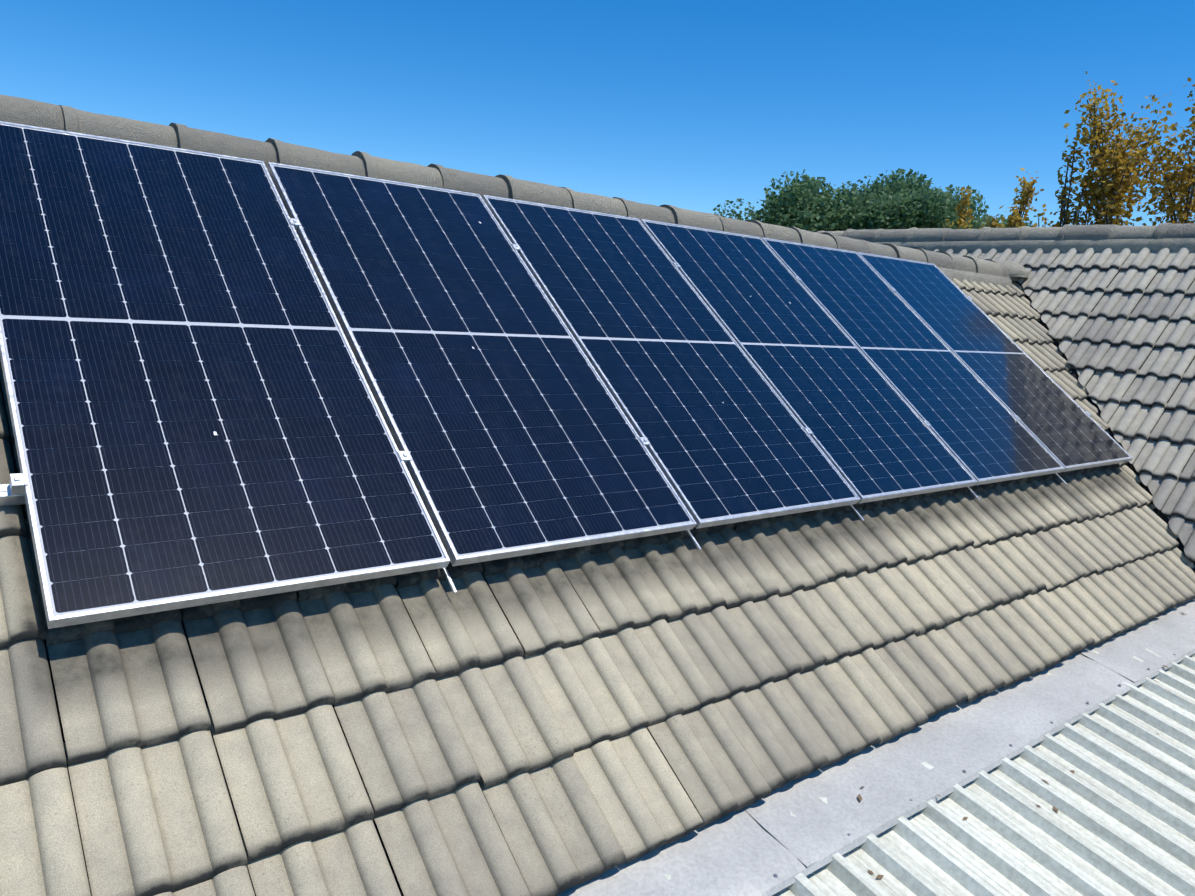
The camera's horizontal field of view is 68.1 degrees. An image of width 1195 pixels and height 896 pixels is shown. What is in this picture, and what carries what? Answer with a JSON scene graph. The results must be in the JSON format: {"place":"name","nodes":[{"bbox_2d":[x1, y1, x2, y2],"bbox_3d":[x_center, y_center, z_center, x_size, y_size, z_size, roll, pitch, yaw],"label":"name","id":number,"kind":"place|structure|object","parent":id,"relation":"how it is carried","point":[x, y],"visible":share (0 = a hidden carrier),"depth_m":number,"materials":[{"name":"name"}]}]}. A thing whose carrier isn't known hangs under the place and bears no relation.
{"place":"outdoors","nodes":[
{"label":"outdoors","id":0,"kind":"place"},
{"bbox_2d":[0,0,1194,226],"label":"sky","id":1,"kind":"structure","parent":0,"point":[695,105],"materials":[{"name":"blue"}]},
{"bbox_2d":[945,168,1043,228],"bbox_3d":[6.993,-0.981,16.764,1.823,8.516,1.012,3,9,-5],"label":"tree","id":2,"kind":"object","parent":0,"point":[1011,219],"depth_m":16.22,"materials":[{"name":"plant"}]},
{"bbox_2d":[1032,136,1095,226],"bbox_3d":[8.122,-1.014,16.227,1.185,8.898,1.069,-4,12,-39],"label":"tree","id":3,"kind":"object","parent":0,"point":[1060,198],"depth_m":15.34,"materials":[{"name":"green plant"}]},
{"bbox_2d":[966,252,1194,572],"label":"roof tile gaps","id":4,"kind":"object","parent":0,"point":[1156,510],"depth_m":6.70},
{"bbox_2d":[933,247,1194,562],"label":"wing roof tiles","id":5,"kind":"object","parent":4,"relation":"on","point":[1162,459],"visible":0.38,"depth_m":6.94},
{"bbox_2d":[875,238,1194,252],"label":"ridge mortar bedding","id":6,"kind":"object","parent":5,"relation":"on","point":[1176,245],"visible":0.56,"depth_m":8.17,"materials":[{"name":"grey concrete"}]},
{"bbox_2d":[817,222,1194,242],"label":"roof ridge tiles","id":7,"kind":"object","parent":6,"relation":"on","point":[1167,230],"visible":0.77,"depth_m":8.47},
{"bbox_2d":[1062,71,1194,225],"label":"yellow tree","id":8,"kind":"object","parent":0,"point":[1128,182],"depth_m":15.17,"materials":[{"name":"yellow plant"}]},
{"label":"ground","id":9,"kind":"structure","parent":0,"visible":0},
{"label":"green tree wood","id":10,"kind":"object","parent":9,"relation":"on","visible":0},
{"bbox_2d":[713,168,1033,231],"bbox_3d":[6.997,-6.117,23.913,8.108,2.922,8.619,0,10,-24],"label":"green tree","id":11,"kind":"object","parent":10,"relation":"attached to","point":[897,202],"visible":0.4,"depth_m":21.38,"materials":[{"name":"green plant"}]},
{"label":"house walls","id":12,"kind":"object","parent":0,"visible":0},
{"bbox_2d":[664,601,1194,895],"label":"corrugated metal roof","id":13,"kind":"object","parent":12,"relation":"on","point":[1121,821],"depth_m":2.97,"materials":[{"name":"grey metal"}]},
{"bbox_2d":[526,598,1194,895],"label":"eave flashing","id":14,"kind":"object","parent":13,"relation":"on","point":[748,852],"visible":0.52,"depth_m":2.97,"materials":[{"name":"grey metal"}]},
{"bbox_2d":[0,380,695,895],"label":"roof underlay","id":15,"kind":"object","parent":14,"relation":"on","point":[208,706],"depth_m":2.21,"materials":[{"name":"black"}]},
{"bbox_2d":[0,218,1090,593],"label":"clamps","id":16,"kind":"object","parent":15,"relation":"attached to","point":[12,492],"visible":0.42,"depth_m":2.68,"materials":[{"name":"metal"}]},
{"bbox_2d":[0,121,449,628],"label":"solar panel frame","id":17,"kind":"object","parent":16,"relation":"attached to","point":[52,620],"visible":0.71,"depth_m":2.35,"materials":[{"name":"silver metal"}]},
{"bbox_2d":[0,124,444,615],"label":"solar panel","id":18,"kind":"object","parent":17,"relation":"in","point":[165,314],"visible":1,"depth_m":2.69,"materials":[{"name":"blue glass"}]},
{"bbox_2d":[267,162,696,565],"bbox_3d":[-0.512,-0.447,3.537,1.038,0.035,2.094,-4,50,-39],"label":"solar panel frame","id":19,"kind":"object","parent":16,"relation":"attached to","point":[455,559],"visible":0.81,"depth_m":3.13,"materials":[{"name":"silver metal"}]},
{"bbox_2d":[272,165,691,556],"bbox_3d":[-0.507,-0.455,3.531,1.016,0.017,2.072,-4,50,-39],"label":"solar panel","id":20,"kind":"object","parent":19,"relation":"in","point":[514,429],"visible":1,"depth_m":3.40,"materials":[{"name":"blue glass"}]},
{"bbox_2d":[482,195,859,528],"bbox_3d":[0.305,-0.501,4.207,1.038,0.035,2.094,-4,50,-39],"label":"solar panel frame","id":21,"kind":"object","parent":16,"relation":"attached to","point":[744,517],"visible":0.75,"depth_m":3.85,"materials":[{"name":"silver metal"}]},
{"bbox_2d":[487,197,856,520],"bbox_3d":[0.309,-0.508,4.201,1.016,0.017,2.072,-4,50,-39],"label":"solar panel","id":22,"kind":"object","parent":21,"relation":"in","point":[675,365],"visible":1,"depth_m":4.09,"materials":[{"name":"blue glass"}]},
{"bbox_2d":[640,219,977,502],"bbox_3d":[1.122,-0.555,4.878,1.038,0.035,2.094,-4,50,-39],"label":"solar panel frame","id":23,"kind":"object","parent":16,"relation":"attached to","point":[901,493],"visible":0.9,"depth_m":4.55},
{"bbox_2d":[644,221,973,496],"bbox_3d":[1.126,-0.562,4.871,1.016,0.017,2.072,-4,50,-39],"label":"solar panel","id":24,"kind":"object","parent":23,"relation":"in","point":[869,429],"visible":1,"depth_m":4.78,"materials":[{"name":"blue glass"}]},
{"bbox_2d":[761,237,1064,485],"bbox_3d":[1.938,-0.609,5.548,1.038,0.035,2.094,-4,50,-39],"label":"solar panel frame","id":25,"kind":"object","parent":16,"relation":"attached to","point":[1015,476],"visible":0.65,"depth_m":5.26,"materials":[{"name":"silver metal"}]},
{"bbox_2d":[765,239,1061,479],"bbox_3d":[1.943,-0.616,5.541,1.016,0.017,2.072,-4,50,-39],"label":"solar panel","id":26,"kind":"object","parent":25,"relation":"in","point":[979,429],"visible":1,"depth_m":5.46,"materials":[{"name":"blue glass"}]},
{"bbox_2d":[858,252,1132,471],"bbox_3d":[2.756,-0.662,6.218,1.038,0.035,2.094,-4,50,-39],"label":"solar panel frame","id":27,"kind":"object","parent":16,"relation":"attached to","point":[1090,465],"visible":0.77,"depth_m":5.96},
{"bbox_2d":[861,254,1130,466],"bbox_3d":[2.760,-0.670,6.211,1.016,0.017,2.072,-4,50,-39],"label":"solar panel","id":28,"kind":"object","parent":27,"relation":"in","point":[1061,425],"visible":1,"depth_m":6.14,"materials":[{"name":"blue glass"}]},
{"bbox_2d":[0,278,1194,895],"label":"roof tiles","id":29,"kind":"object","parent":15,"relation":"on","point":[738,666],"visible":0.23,"depth_m":2.53,"materials":[{"name":"concrete"}]},
{"bbox_2d":[266,167,1011,287],"bbox_3d":[-0.644,-1.184,4.385,11.300,0.122,0.042,-4,12,-39],"label":"ridge mortar","id":30,"kind":"object","parent":29,"relation":"on","point":[969,277],"visible":0.02,"depth_m":7.57,"materials":[{"name":"concrete"}]},
{"bbox_2d":[997,260,1028,277],"bbox_3d":[3.783,-1.660,8.193,0.432,0.157,0.420,-4,12,-39],"label":"end cap","id":31,"kind":"object","parent":15,"relation":"on","point":[1017,269],"visible":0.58,"depth_m":8.03,"materials":[{"name":"concrete"}]},
{"bbox_2d":[743,650,1137,866],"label":"flashing joints","id":32,"kind":"object","parent":14,"relation":"on","point":[776,831],"visible":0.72,"depth_m":2.64,"materials":[{"name":"grey metal"}]},
{"bbox_2d":[773,654,1175,877],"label":"roof screws","id":33,"kind":"object","parent":14,"relation":"on","point":[775,875],"visible":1,"depth_m":3.11,"materials":[{"name":"grey metal"}]},
{"bbox_2d":[857,612,1185,878],"bbox_3d":[3.339,1.414,3.616,7.971,0.562,2.443,-4,12,-39],"label":"leaf debris","id":34,"kind":"object","parent":13,"relation":"on","point":[964,818],"visible":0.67,"depth_m":2.92,"materials":[{"name":"brown plant"}]},
{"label":"roof slope","id":35,"kind":"object","parent":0,"visible":0},
{"bbox_2d":[0,95,1019,280],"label":"ridge caps","id":36,"kind":"object","parent":35,"relation":"on","point":[19,110],"visible":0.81,"depth_m":4.28,"materials":[{"name":"concrete"}]}
]}

